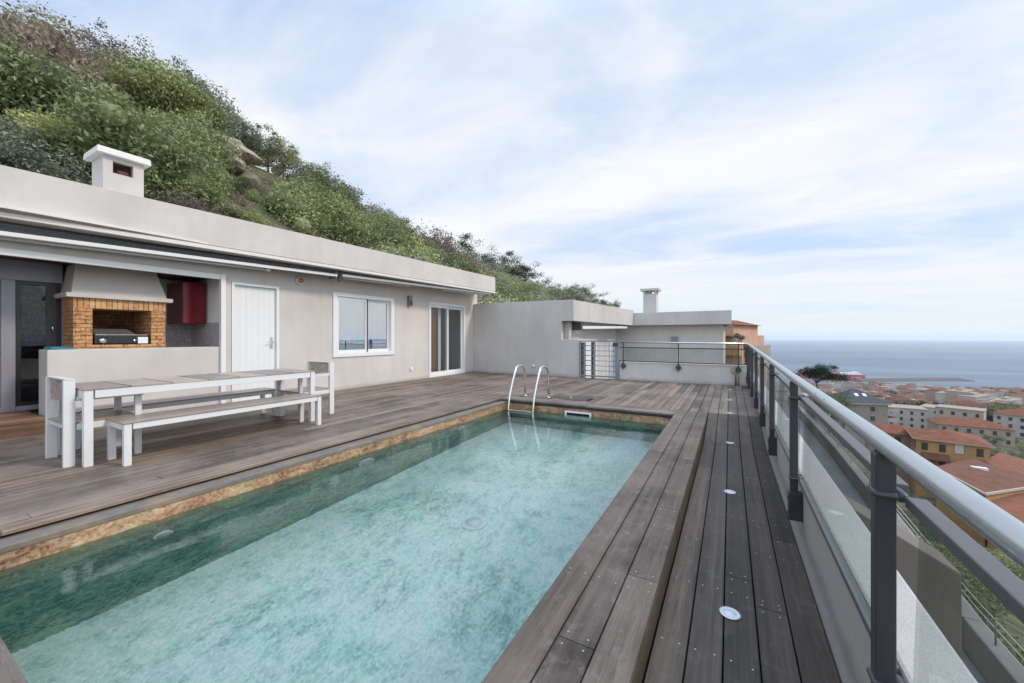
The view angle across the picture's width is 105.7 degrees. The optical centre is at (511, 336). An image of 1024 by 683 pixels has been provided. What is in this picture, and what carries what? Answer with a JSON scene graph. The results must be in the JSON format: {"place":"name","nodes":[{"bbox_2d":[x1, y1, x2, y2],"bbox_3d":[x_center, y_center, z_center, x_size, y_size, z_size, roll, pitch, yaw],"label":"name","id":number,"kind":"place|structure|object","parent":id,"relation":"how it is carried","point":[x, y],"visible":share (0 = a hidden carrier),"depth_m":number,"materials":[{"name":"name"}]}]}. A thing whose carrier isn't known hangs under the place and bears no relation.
{"place":"outdoors","nodes":[
{"label":"outdoors","id":0,"kind":"place"},
{"bbox_2d":[0,394,801,682],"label":"deck base","id":1,"kind":"object","parent":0,"point":[699,560],"depth_m":2.41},
{"bbox_2d":[0,144,494,403],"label":"terrace house","id":2,"kind":"structure","parent":1,"relation":"on","point":[358,316],"depth_m":7.30,"materials":[{"name":"paint"}]},
{"bbox_2d":[0,258,62,412],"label":"glass terrace door","id":3,"kind":"structure","parent":2,"relation":"attached to","point":[15,275],"depth_m":5.40,"materials":[{"name":"grey metal"}]},
{"bbox_2d":[25,409,38,414],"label":"indoor floor","id":4,"kind":"structure","parent":2,"relation":"in","point":[35,411],"depth_m":6.15,"materials":[{"name":"paint"}]},
{"bbox_2d":[21,339,45,401],"bbox_3d":[-7.735,0.530,6.017,1.018,0.999,1.867,0,0,29],"label":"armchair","id":5,"kind":"object","parent":4,"relation":"on","point":[30,349],"visible":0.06,"depth_m":5.94,"materials":[{"name":"black"}]},
{"bbox_2d":[54,264,172,348],"bbox_3d":[-6.305,0.068,6.141,0.890,2.265,1.190,0,0,29],"label":"brick barbecue","id":6,"kind":"object","parent":2,"relation":"attached to","point":[101,297],"visible":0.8,"depth_m":5.93,"materials":[{"name":"brick"}]},
{"bbox_2d":[93,329,147,343],"bbox_3d":[-6.199,-0.010,6.084,0.550,0.230,0.605,0,0,29],"label":"gas griddle","id":7,"kind":"object","parent":6,"relation":"in","point":[113,336],"visible":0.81,"depth_m":5.94,"materials":[{"name":"metal"}]},
{"bbox_2d":[159,278,218,322],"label":"kitchen back wall","id":8,"kind":"structure","parent":2,"relation":"attached to","point":[211,300],"depth_m":7.08,"materials":[{"name":"paint"}]},
{"bbox_2d":[167,281,204,323],"bbox_3d":[-5.961,-0.610,7.100,0.650,0.740,0.340,0,0,29],"label":"kitchen cupboard","id":9,"kind":"object","parent":8,"relation":"attached to","point":[187,306],"visible":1,"depth_m":6.93,"materials":[{"name":"red paint"}]},
{"bbox_2d":[165,322,218,346],"bbox_3d":[-5.855,0.005,6.891,1.039,0.530,0.679,0,0,29],"label":"tiled splashback","id":10,"kind":"object","parent":8,"relation":"attached to","point":[193,335],"visible":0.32,"depth_m":7.21,"materials":[{"name":"tile"}]},
{"bbox_2d":[231,281,278,401],"bbox_3d":[-4.832,0.103,7.300,0.163,2.195,0.835,0,0,29],"label":"door","id":11,"kind":"structure","parent":2,"relation":"in","point":[254,307],"depth_m":7.29,"materials":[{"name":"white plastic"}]},
{"bbox_2d":[333,292,393,357],"bbox_3d":[-3.605,-0.278,9.487,0.139,1.475,1.810,0,0,29],"label":"window","id":12,"kind":"structure","parent":2,"relation":"in","point":[363,325],"depth_m":9.40,"materials":[{"name":"glass"}]},
{"bbox_2d":[429,302,464,377],"bbox_3d":[-2.081,0.000,12.250,0.190,2.400,1.780,0,0,29],"label":"sliding door","id":13,"kind":"structure","parent":2,"relation":"in","point":[432,305],"depth_m":12.07,"materials":[{"name":"white plastic"}]},
{"bbox_2d":[0,372,758,535],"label":"deck","id":14,"kind":"structure","parent":1,"relation":"on","point":[37,488],"depth_m":4.77,"materials":[{"name":"wood"}]},
{"bbox_2d":[0,410,44,439],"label":"terrace step","id":15,"kind":"object","parent":14,"relation":"on","point":[18,424],"visible":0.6,"depth_m":4.72,"materials":[{"name":"brown wood"}]},
{"bbox_2d":[45,376,143,467],"bbox_3d":[-4.220,0.794,3.932,0.604,0.812,0.558,0,0,29],"label":"armchair","id":16,"kind":"object","parent":14,"relation":"on","point":[69,421],"visible":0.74,"depth_m":3.81,"materials":[{"name":"white wood"}]},
{"bbox_2d":[39,347,218,416],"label":"bar counter wall","id":17,"kind":"structure","parent":14,"relation":"on","point":[91,365],"depth_m":5.77,"materials":[{"name":"paint"}]},
{"bbox_2d":[75,387,275,449],"bbox_3d":[-4.297,0.999,5.133,0.380,0.402,2.140,0,0,29],"label":"bench","id":18,"kind":"object","parent":14,"relation":"on","point":[262,392],"visible":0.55,"depth_m":5.03,"materials":[{"name":"white wood"}]},
{"bbox_2d":[58,368,314,467],"bbox_3d":[-3.718,0.840,4.744,0.810,0.720,2.280,0,0,29],"label":"dining table","id":19,"kind":"object","parent":14,"relation":"on","point":[84,391],"visible":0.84,"depth_m":4.19,"materials":[{"name":"grey paint"}]},
{"bbox_2d":[106,393,321,466],"bbox_3d":[-3.286,0.999,4.553,0.450,0.402,2.000,0,0,29],"label":"bench","id":20,"kind":"object","parent":14,"relation":"on","point":[126,425],"visible":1,"depth_m":4.10,"materials":[{"name":"white wood"}]},
{"bbox_2d":[276,361,333,415],"bbox_3d":[-3.186,0.794,5.976,0.604,0.812,0.578,0,0,29],"label":"armchair","id":21,"kind":"object","parent":14,"relation":"on","point":[322,368],"visible":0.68,"depth_m":6.03,"materials":[{"name":"white wood"}]},
{"bbox_2d":[473,300,579,376],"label":"screen wall","id":22,"kind":"structure","parent":14,"relation":"on","point":[508,338],"depth_m":12.47,"materials":[{"name":"white paint"}]},
{"bbox_2d":[507,365,549,412],"bbox_3d":[0.324,1.325,7.517,0.610,1.551,0.805,0,0,29],"label":"pool ladder","id":23,"kind":"object","parent":14,"relation":"on","point":[535,391],"visible":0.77,"depth_m":7.41,"materials":[{"name":"metal"}]},
{"bbox_2d":[550,395,593,400],"bbox_3d":[1.196,1.193,7.630,0.810,0.008,0.475,0,0,29],"label":"deck hatch","id":24,"kind":"object","parent":14,"relation":"on","point":[580,398],"visible":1,"depth_m":7.65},
{"bbox_2d":[620,361,747,393],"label":"end parapet","id":25,"kind":"structure","parent":14,"relation":"on","point":[715,374],"depth_m":10.14,"materials":[{"name":"paint"}]},
{"bbox_2d":[579,340,618,379],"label":"metal gate","id":26,"kind":"structure","parent":25,"relation":"attached to","point":[616,356],"depth_m":11.23,"materials":[{"name":"grey metal"}]},
{"bbox_2d":[619,341,746,373],"bbox_3d":[4.376,0.511,10.185,3.092,0.778,0.055,0,0,29],"label":"end railing","id":27,"kind":"object","parent":25,"relation":"on","point":[678,367],"visible":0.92,"depth_m":10.12,"materials":[{"name":"metal"}]},
{"bbox_2d":[644,413,840,682],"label":"walkway","id":28,"kind":"structure","parent":14,"relation":"on","point":[779,662],"depth_m":2.10,"materials":[{"name":"wood"}]},
{"bbox_2d":[719,606,740,619],"bbox_3d":[1.063,1.346,1.892,0.094,0.006,0.094,0,0,29],"label":"deck light","id":29,"kind":"object","parent":28,"relation":"on","point":[730,613],"visible":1,"depth_m":1.89,"materials":[{"name":"white glass"}]},
{"bbox_2d":[0,0,1023,340],"label":"sky","id":30,"kind":"structure","parent":0,"point":[798,169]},
{"bbox_2d":[2,84,1023,665],"bbox_3d":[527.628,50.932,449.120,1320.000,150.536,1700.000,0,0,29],"label":"hillside terrain","id":31,"kind":"structure","parent":0,"point":[1014,626],"depth_m":22.75,"materials":[{"name":"green plant"}]},
{"bbox_2d":[0,114,56,168],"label":"shrub","id":32,"kind":"object","parent":31,"relation":"on","point":[5,131],"visible":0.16,"depth_m":11.16,"materials":[{"name":"green plant"}]},
{"bbox_2d":[21,285,45,341],"bbox_3d":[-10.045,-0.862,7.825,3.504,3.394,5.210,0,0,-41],"label":"shrub","id":33,"kind":"object","parent":31,"relation":"on","point":[27,290],"visible":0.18,"depth_m":7.18,"materials":[{"name":"green plant"}]},
{"bbox_2d":[0,107,83,161],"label":"shrub","id":34,"kind":"object","parent":31,"relation":"on","point":[29,121],"visible":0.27,"depth_m":11.92,"materials":[{"name":"green plant"}]},
{"bbox_2d":[0,0,83,52],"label":"shrub","id":35,"kind":"object","parent":31,"relation":"on","point":[30,17],"visible":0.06,"depth_m":26.69,"materials":[{"name":"green plant"}]},
{"bbox_2d":[0,130,91,185],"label":"shrub","id":36,"kind":"object","parent":31,"relation":"on","point":[10,155],"visible":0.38,"depth_m":10.51,"materials":[{"name":"green plant"}]},
{"bbox_2d":[0,0,135,103],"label":"shrub","id":37,"kind":"object","parent":31,"relation":"on","point":[56,47],"visible":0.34,"depth_m":19.14,"materials":[{"name":"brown plant"}]},
{"bbox_2d":[0,26,136,130],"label":"shrub","id":38,"kind":"object","parent":31,"relation":"on","point":[25,85],"visible":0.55,"depth_m":12.75,"materials":[{"name":"green plant"}]},
{"bbox_2d":[13,14,128,98],"bbox_3d":[-26.170,-15.843,23.282,7.369,3.692,6.537,-6,-2,-40],"label":"shrub","id":39,"kind":"object","parent":31,"relation":"on","point":[81,54],"visible":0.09,"depth_m":22.41,"materials":[{"name":"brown plant"}]},
{"bbox_2d":[68,17,140,57],"bbox_3d":[-32.381,-22.212,30.500,4.340,5.514,4.414,0,0,-32],"label":"tree","id":40,"kind":"object","parent":31,"relation":"on","point":[111,45],"visible":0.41,"depth_m":30.41,"materials":[{"name":"green plant"}]},
{"bbox_2d":[30,77,234,214],"bbox_3d":[-13.010,-5.984,13.496,4.738,4.000,4.747,0,0,16],"label":"shrub","id":41,"kind":"object","parent":31,"relation":"on","point":[106,121],"visible":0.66,"depth_m":12.28,"materials":[{"name":"green plant"}]},
{"bbox_2d":[100,34,166,74],"bbox_3d":[-32.796,-22.515,34.239,5.504,5.726,6.617,0,0,-39],"label":"tree","id":42,"kind":"object","parent":31,"relation":"on","point":[142,50],"visible":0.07,"depth_m":32.79,"materials":[{"name":"green plant"}]},
{"bbox_2d":[80,46,235,133],"bbox_3d":[-21.227,-14.060,23.662,6.642,4.063,5.579,10,-16,-23],"label":"shrub","id":43,"kind":"object","parent":31,"relation":"on","point":[159,87],"visible":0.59,"depth_m":22.39,"materials":[{"name":"green plant"}]},
{"bbox_2d":[162,108,209,133],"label":"shrub","id":44,"kind":"object","parent":31,"relation":"on","point":[191,116],"visible":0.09,"depth_m":22.59,"materials":[{"name":"green plant"}]},
{"bbox_2d":[144,170,228,209],"bbox_3d":[-12.190,-5.151,14.075,2.556,1.836,2.673,0,0,27],"label":"shrub","id":45,"kind":"object","parent":31,"relation":"on","point":[178,187],"visible":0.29,"depth_m":13.56,"materials":[{"name":"green plant"}]},
{"bbox_2d":[125,65,250,137],"bbox_3d":[-21.444,-15.318,25.845,5.691,4.927,7.269,0,0,29],"label":"shrub","id":46,"kind":"object","parent":31,"relation":"on","point":[200,83],"visible":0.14,"depth_m":25.86,"materials":[{"name":"green plant"}]},
{"bbox_2d":[146,184,230,216],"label":"shrub","id":47,"kind":"object","parent":31,"relation":"on","point":[194,203],"visible":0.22,"depth_m":13.19,"materials":[{"name":"green plant"}]},
{"bbox_2d":[140,103,245,172],"bbox_3d":[-14.979,-8.778,18.361,4.560,3.716,4.332,0,0,40],"label":"shrub","id":48,"kind":"object","parent":31,"relation":"on","point":[213,147],"visible":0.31,"depth_m":17.55,"materials":[{"name":"green plant"}]},
{"bbox_2d":[198,154,235,194],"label":"shrub","id":49,"kind":"object","parent":31,"relation":"on","point":[219,171],"visible":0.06,"depth_m":16.43,"materials":[{"name":"green plant"}]},
{"bbox_2d":[218,196,240,213],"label":"shrub","id":50,"kind":"object","parent":31,"relation":"on","point":[233,207],"visible":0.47,"depth_m":15.66,"materials":[{"name":"green plant"}]},
{"bbox_2d":[222,151,245,173],"bbox_3d":[-15.640,-9.562,20.992,2.058,0.963,1.930,7,-16,-16],"label":"rock","id":51,"kind":"object","parent":31,"relation":"on","point":[241,166],"visible":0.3,"depth_m":21.04,"materials":[{"name":"grey stone"}]},
{"bbox_2d":[210,134,262,165],"bbox_3d":[-18.269,-12.303,25.759,3.004,1.519,3.316,20,6,-41],"label":"rock","id":52,"kind":"object","parent":31,"relation":"on","point":[254,159],"visible":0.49,"depth_m":25.52,"materials":[{"name":"grey stone"}]},
{"bbox_2d":[228,179,250,194],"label":"shrub","id":53,"kind":"object","parent":31,"relation":"on","point":[239,186],"visible":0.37,"depth_m":19.02,"materials":[{"name":"green plant"}]},
{"bbox_2d":[228,111,265,150],"bbox_3d":[-26.797,-19.035,37.934,4.990,4.988,5.025,0,0,-13],"label":"tree","id":54,"kind":"object","parent":31,"relation":"on","point":[247,127],"visible":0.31,"depth_m":37.99,"materials":[{"name":"green plant"}]},
{"bbox_2d":[231,208,271,225],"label":"shrub","id":55,"kind":"object","parent":31,"relation":"on","point":[248,215],"visible":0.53,"depth_m":16.11,"materials":[{"name":"green plant"}]},
{"bbox_2d":[236,115,280,169],"bbox_3d":[-26.014,-19.224,39.856,4.892,5.090,5.882,0,0,-34],"label":"tree","id":56,"kind":"object","parent":31,"relation":"on","point":[264,153],"visible":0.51,"depth_m":39.79,"materials":[{"name":"green plant"}]},
{"bbox_2d":[247,124,295,171],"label":"tree","id":57,"kind":"object","parent":31,"relation":"on","point":[274,142],"visible":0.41,"depth_m":41.53,"materials":[{"name":"green plant"}]},
{"bbox_2d":[260,137,301,179],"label":"tree","id":58,"kind":"object","parent":31,"relation":"on","point":[292,154],"visible":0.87,"depth_m":41.98,"materials":[{"name":"green plant"}]},
{"bbox_2d":[269,153,314,181],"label":"tree","id":59,"kind":"object","parent":31,"relation":"on","point":[279,173],"visible":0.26,"depth_m":45.88,"materials":[{"name":"green plant"}]},
{"bbox_2d":[281,171,348,226],"bbox_3d":[-12.069,-8.111,23.784,3.105,3.482,4.243,0,0,32],"label":"shrub","id":60,"kind":"object","parent":31,"relation":"on","point":[309,179],"visible":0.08,"depth_m":22.86,"materials":[{"name":"green plant"}]},
{"bbox_2d":[264,175,379,247],"bbox_3d":[-10.837,-6.420,21.805,4.536,4.395,6.201,0,0,42],"label":"shrub","id":61,"kind":"object","parent":31,"relation":"on","point":[302,212],"visible":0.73,"depth_m":20.87,"materials":[{"name":"green plant"}]},
{"bbox_2d":[298,163,357,203],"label":"shrub","id":62,"kind":"object","parent":31,"relation":"on","point":[323,176],"visible":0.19,"depth_m":37.49,"materials":[{"name":"green plant"}]},
{"bbox_2d":[355,208,416,249],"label":"shrub","id":63,"kind":"object","parent":31,"relation":"on","point":[393,231],"visible":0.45,"depth_m":26.11,"materials":[{"name":"green plant"}]},
{"bbox_2d":[366,237,447,266],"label":"shrub","id":64,"kind":"object","parent":31,"relation":"on","point":[387,249],"visible":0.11,"depth_m":21.34,"materials":[{"name":"green plant"}]},
{"bbox_2d":[400,217,432,245],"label":"shrub","id":65,"kind":"object","parent":31,"relation":"on","point":[420,238],"visible":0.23,"depth_m":32.22,"materials":[{"name":"green plant"}]},
{"bbox_2d":[376,241,461,269],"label":"shrub","id":66,"kind":"object","parent":31,"relation":"on","point":[407,256],"visible":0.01,"depth_m":18.57,"materials":[{"name":"green plant"}]},
{"bbox_2d":[422,221,467,259],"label":"shrub","id":67,"kind":"object","parent":31,"relation":"on","point":[447,245],"visible":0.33,"depth_m":40.36,"materials":[{"name":"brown plant"}]},
{"bbox_2d":[418,250,486,275],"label":"shrub","id":68,"kind":"object","parent":31,"relation":"on","point":[466,267],"visible":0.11,"depth_m":25.58,"materials":[{"name":"green plant"}]},
{"bbox_2d":[431,224,484,255],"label":"tree","id":69,"kind":"object","parent":31,"relation":"on","point":[462,242],"visible":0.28,"depth_m":65.41,"materials":[{"name":"green plant"}]},
{"bbox_2d":[477,245,521,272],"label":"tree","id":70,"kind":"object","parent":31,"relation":"on","point":[503,261],"visible":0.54,"depth_m":85.10,"materials":[{"name":"green plant"}]},
{"bbox_2d":[477,290,526,303],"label":"shrub","id":71,"kind":"object","parent":31,"relation":"on","point":[482,300],"visible":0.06,"depth_m":22.02,"materials":[{"name":"green plant"}]},
{"bbox_2d":[483,282,532,301],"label":"shrub","id":72,"kind":"object","parent":31,"relation":"on","point":[503,290],"visible":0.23,"depth_m":28.67,"materials":[{"name":"green plant"}]},
{"bbox_2d":[499,257,530,280],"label":"tree","id":73,"kind":"object","parent":31,"relation":"on","point":[510,268],"visible":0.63,"depth_m":88.19,"materials":[{"name":"green plant"}]},
{"bbox_2d":[509,261,544,281],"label":"tree","id":74,"kind":"object","parent":31,"relation":"on","point":[526,269],"visible":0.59,"depth_m":88.92,"materials":[{"name":"green plant"}]},
{"bbox_2d":[547,284,595,302],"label":"shrub","id":75,"kind":"object","parent":31,"relation":"on","point":[580,296],"visible":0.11,"depth_m":63.32,"materials":[{"name":"green plant"}]},
{"bbox_2d":[725,320,769,390],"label":"house","id":76,"kind":"structure","parent":31,"relation":"on","point":[749,331],"depth_m":45.44,"materials":[{"name":"paint"}]},
{"bbox_2d":[795,363,855,388],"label":"pine tree","id":77,"kind":"object","parent":31,"relation":"on","point":[821,370],"visible":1,"depth_m":83.27,"materials":[{"name":"green plant"}]},
{"bbox_2d":[801,389,898,446],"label":"apartment house","id":78,"kind":"structure","parent":31,"relation":"on","point":[871,409],"depth_m":128.27,"materials":[{"name":"paint"}]},
{"bbox_2d":[865,424,911,485],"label":"house","id":79,"kind":"structure","parent":31,"relation":"on","point":[899,433],"depth_m":88.11,"materials":[{"name":"orange tile"}]},
{"bbox_2d":[885,395,915,404],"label":"town house","id":80,"kind":"structure","parent":31,"relation":"on","point":[893,399],"depth_m":253.87,"materials":[{"name":"brown tile"}]},
{"bbox_2d":[888,404,928,428],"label":"town house","id":81,"kind":"structure","parent":31,"relation":"on","point":[913,416],"depth_m":186.40,"materials":[{"name":"white paint"}]},
{"bbox_2d":[925,387,948,403],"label":"apartment block","id":82,"kind":"structure","parent":31,"relation":"on","point":[929,394],"depth_m":427.59,"materials":[{"name":"beige paint"}]},
{"bbox_2d":[904,428,994,497],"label":"villa","id":83,"kind":"object","parent":31,"relation":"on","point":[937,447],"visible":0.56,"depth_m":77.91,"materials":[{"name":"yellow tile"}]},
{"bbox_2d":[947,387,973,398],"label":"apartment block","id":84,"kind":"structure","parent":31,"relation":"on","point":[952,393],"depth_m":398.38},
{"bbox_2d":[935,404,986,419],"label":"town house","id":85,"kind":"structure","parent":31,"relation":"on","point":[942,410],"depth_m":162.80,"materials":[{"name":"white paint"}]},
{"bbox_2d":[955,400,984,407],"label":"town house","id":86,"kind":"structure","parent":31,"relation":"on","point":[968,403],"depth_m":257.88,"materials":[{"name":"brown tile"}]},
{"bbox_2d":[926,417,1016,446],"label":"town house","id":87,"kind":"structure","parent":31,"relation":"on","point":[978,427],"depth_m":147.96,"materials":[{"name":"orange tile"}]},
{"bbox_2d":[957,392,989,402],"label":"apartment block","id":88,"kind":"structure","parent":31,"relation":"on","point":[976,397],"depth_m":388.86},
{"bbox_2d":[936,459,1023,548],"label":"house","id":89,"kind":"structure","parent":31,"relation":"on","point":[991,482],"depth_m":55.64,"materials":[{"name":"brown tile"}]},
{"bbox_2d":[949,561,1023,650],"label":"shrub","id":90,"kind":"object","parent":31,"relation":"on","point":[982,600],"visible":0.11,"depth_m":17.28,"materials":[{"name":"green plant"}]},
{"bbox_2d":[985,452,1023,474],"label":"house","id":91,"kind":"structure","parent":31,"relation":"on","point":[1008,462],"depth_m":75.53,"materials":[{"name":"orange tile"}]},
{"bbox_2d":[987,493,1023,557],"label":"house","id":92,"kind":"structure","parent":31,"relation":"on","point":[1012,505],"depth_m":48.27,"materials":[{"name":"orange tile"}]},
{"bbox_2d":[991,552,1023,580],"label":"shrub","id":93,"kind":"object","parent":31,"relation":"on","point":[1012,567],"visible":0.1,"depth_m":33.03,"materials":[{"name":"green plant"}]},
{"bbox_2d":[993,409,1023,437],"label":"town house","id":94,"kind":"structure","parent":31,"relation":"on","point":[1012,418],"depth_m":163.94,"materials":[{"name":"white paint"}]},
{"bbox_2d":[764,340,1023,388],"bbox_3d":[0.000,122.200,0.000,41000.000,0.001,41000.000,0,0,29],"label":"sea","id":95,"kind":"structure","parent":0,"point":[996,364],"depth_m":2107.32,"materials":[{"name":"blue liquid"}]},
{"bbox_2d":[826,370,865,380],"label":"ferry","id":96,"kind":"object","parent":95,"relation":"on","point":[857,375],"visible":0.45,"depth_m":1080.60,"materials":[{"name":"white metal"}]},
{"bbox_2d":[856,376,973,381],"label":"harbour pier","id":97,"kind":"structure","parent":95,"relation":"in","point":[902,379],"depth_m":1074.10,"materials":[{"name":"concrete"}]},
{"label":"building base","id":98,"kind":"structure","parent":0,"visible":0},
{"bbox_2d":[0,396,707,682],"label":"swimming pool","id":99,"kind":"structure","parent":98,"relation":"on","point":[609,618],"depth_m":2.38,"materials":[{"name":"teal liquid"}]},
{"bbox_2d":[0,408,666,682],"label":"pool water","id":100,"kind":"structure","parent":99,"relation":"in","point":[444,555],"depth_m":2.29,"materials":[{"name":"teal liquid"}]},
{"bbox_2d":[749,372,977,682],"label":"side parapet","id":101,"kind":"structure","parent":98,"relation":"on","point":[926,653],"depth_m":1.58,"materials":[{"name":"glass"}]},
{"bbox_2d":[746,343,1023,682],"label":"side railing","id":102,"kind":"object","parent":101,"relation":"on","point":[1000,529],"visible":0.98,"depth_m":0.96,"materials":[{"name":"metal"}]},
{"bbox_2d":[778,403,987,682],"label":"terrace","id":103,"kind":"structure","parent":98,"relation":"on","point":[837,475],"depth_m":12.21,"materials":[{"name":"concrete"}]},
{"bbox_2d":[842,493,961,659],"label":"terrace divider wall","id":104,"kind":"structure","parent":103,"relation":"on","point":[931,576],"depth_m":2.86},
{"bbox_2d":[788,398,1023,682],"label":"terrace kerb wall","id":105,"kind":"structure","parent":103,"relation":"on","point":[991,660],"depth_m":5.05,"materials":[{"name":"concrete"}]},
{"bbox_2d":[798,403,1023,668],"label":"wire fence","id":106,"kind":"object","parent":105,"relation":"on","point":[996,630],"visible":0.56,"depth_m":5.06,"materials":[{"name":"metal"}]},
{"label":"neighbour terrace","id":107,"kind":"structure","parent":0,"visible":0},
{"bbox_2d":[561,288,731,378],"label":"neighbouring house","id":108,"kind":"structure","parent":107,"relation":"on","point":[582,320],"depth_m":15.49,"materials":[{"name":"white paint"}]},
{"bbox_2d":[580,339,596,377],"bbox_3d":[2.617,1.225,13.671,0.170,2.450,2.000,0,0,29],"label":"french door","id":109,"kind":"structure","parent":108,"relation":"in","point":[583,368],"depth_m":13.62,"materials":[{"name":"white plastic"}]},
{"bbox_2d":[607,339,615,378],"bbox_3d":[4.146,1.265,16.310,0.090,2.370,1.300,0,0,29],"label":"french door","id":110,"kind":"structure","parent":108,"relation":"in","point":[610,349],"depth_m":16.13,"materials":[{"name":"white plastic"}]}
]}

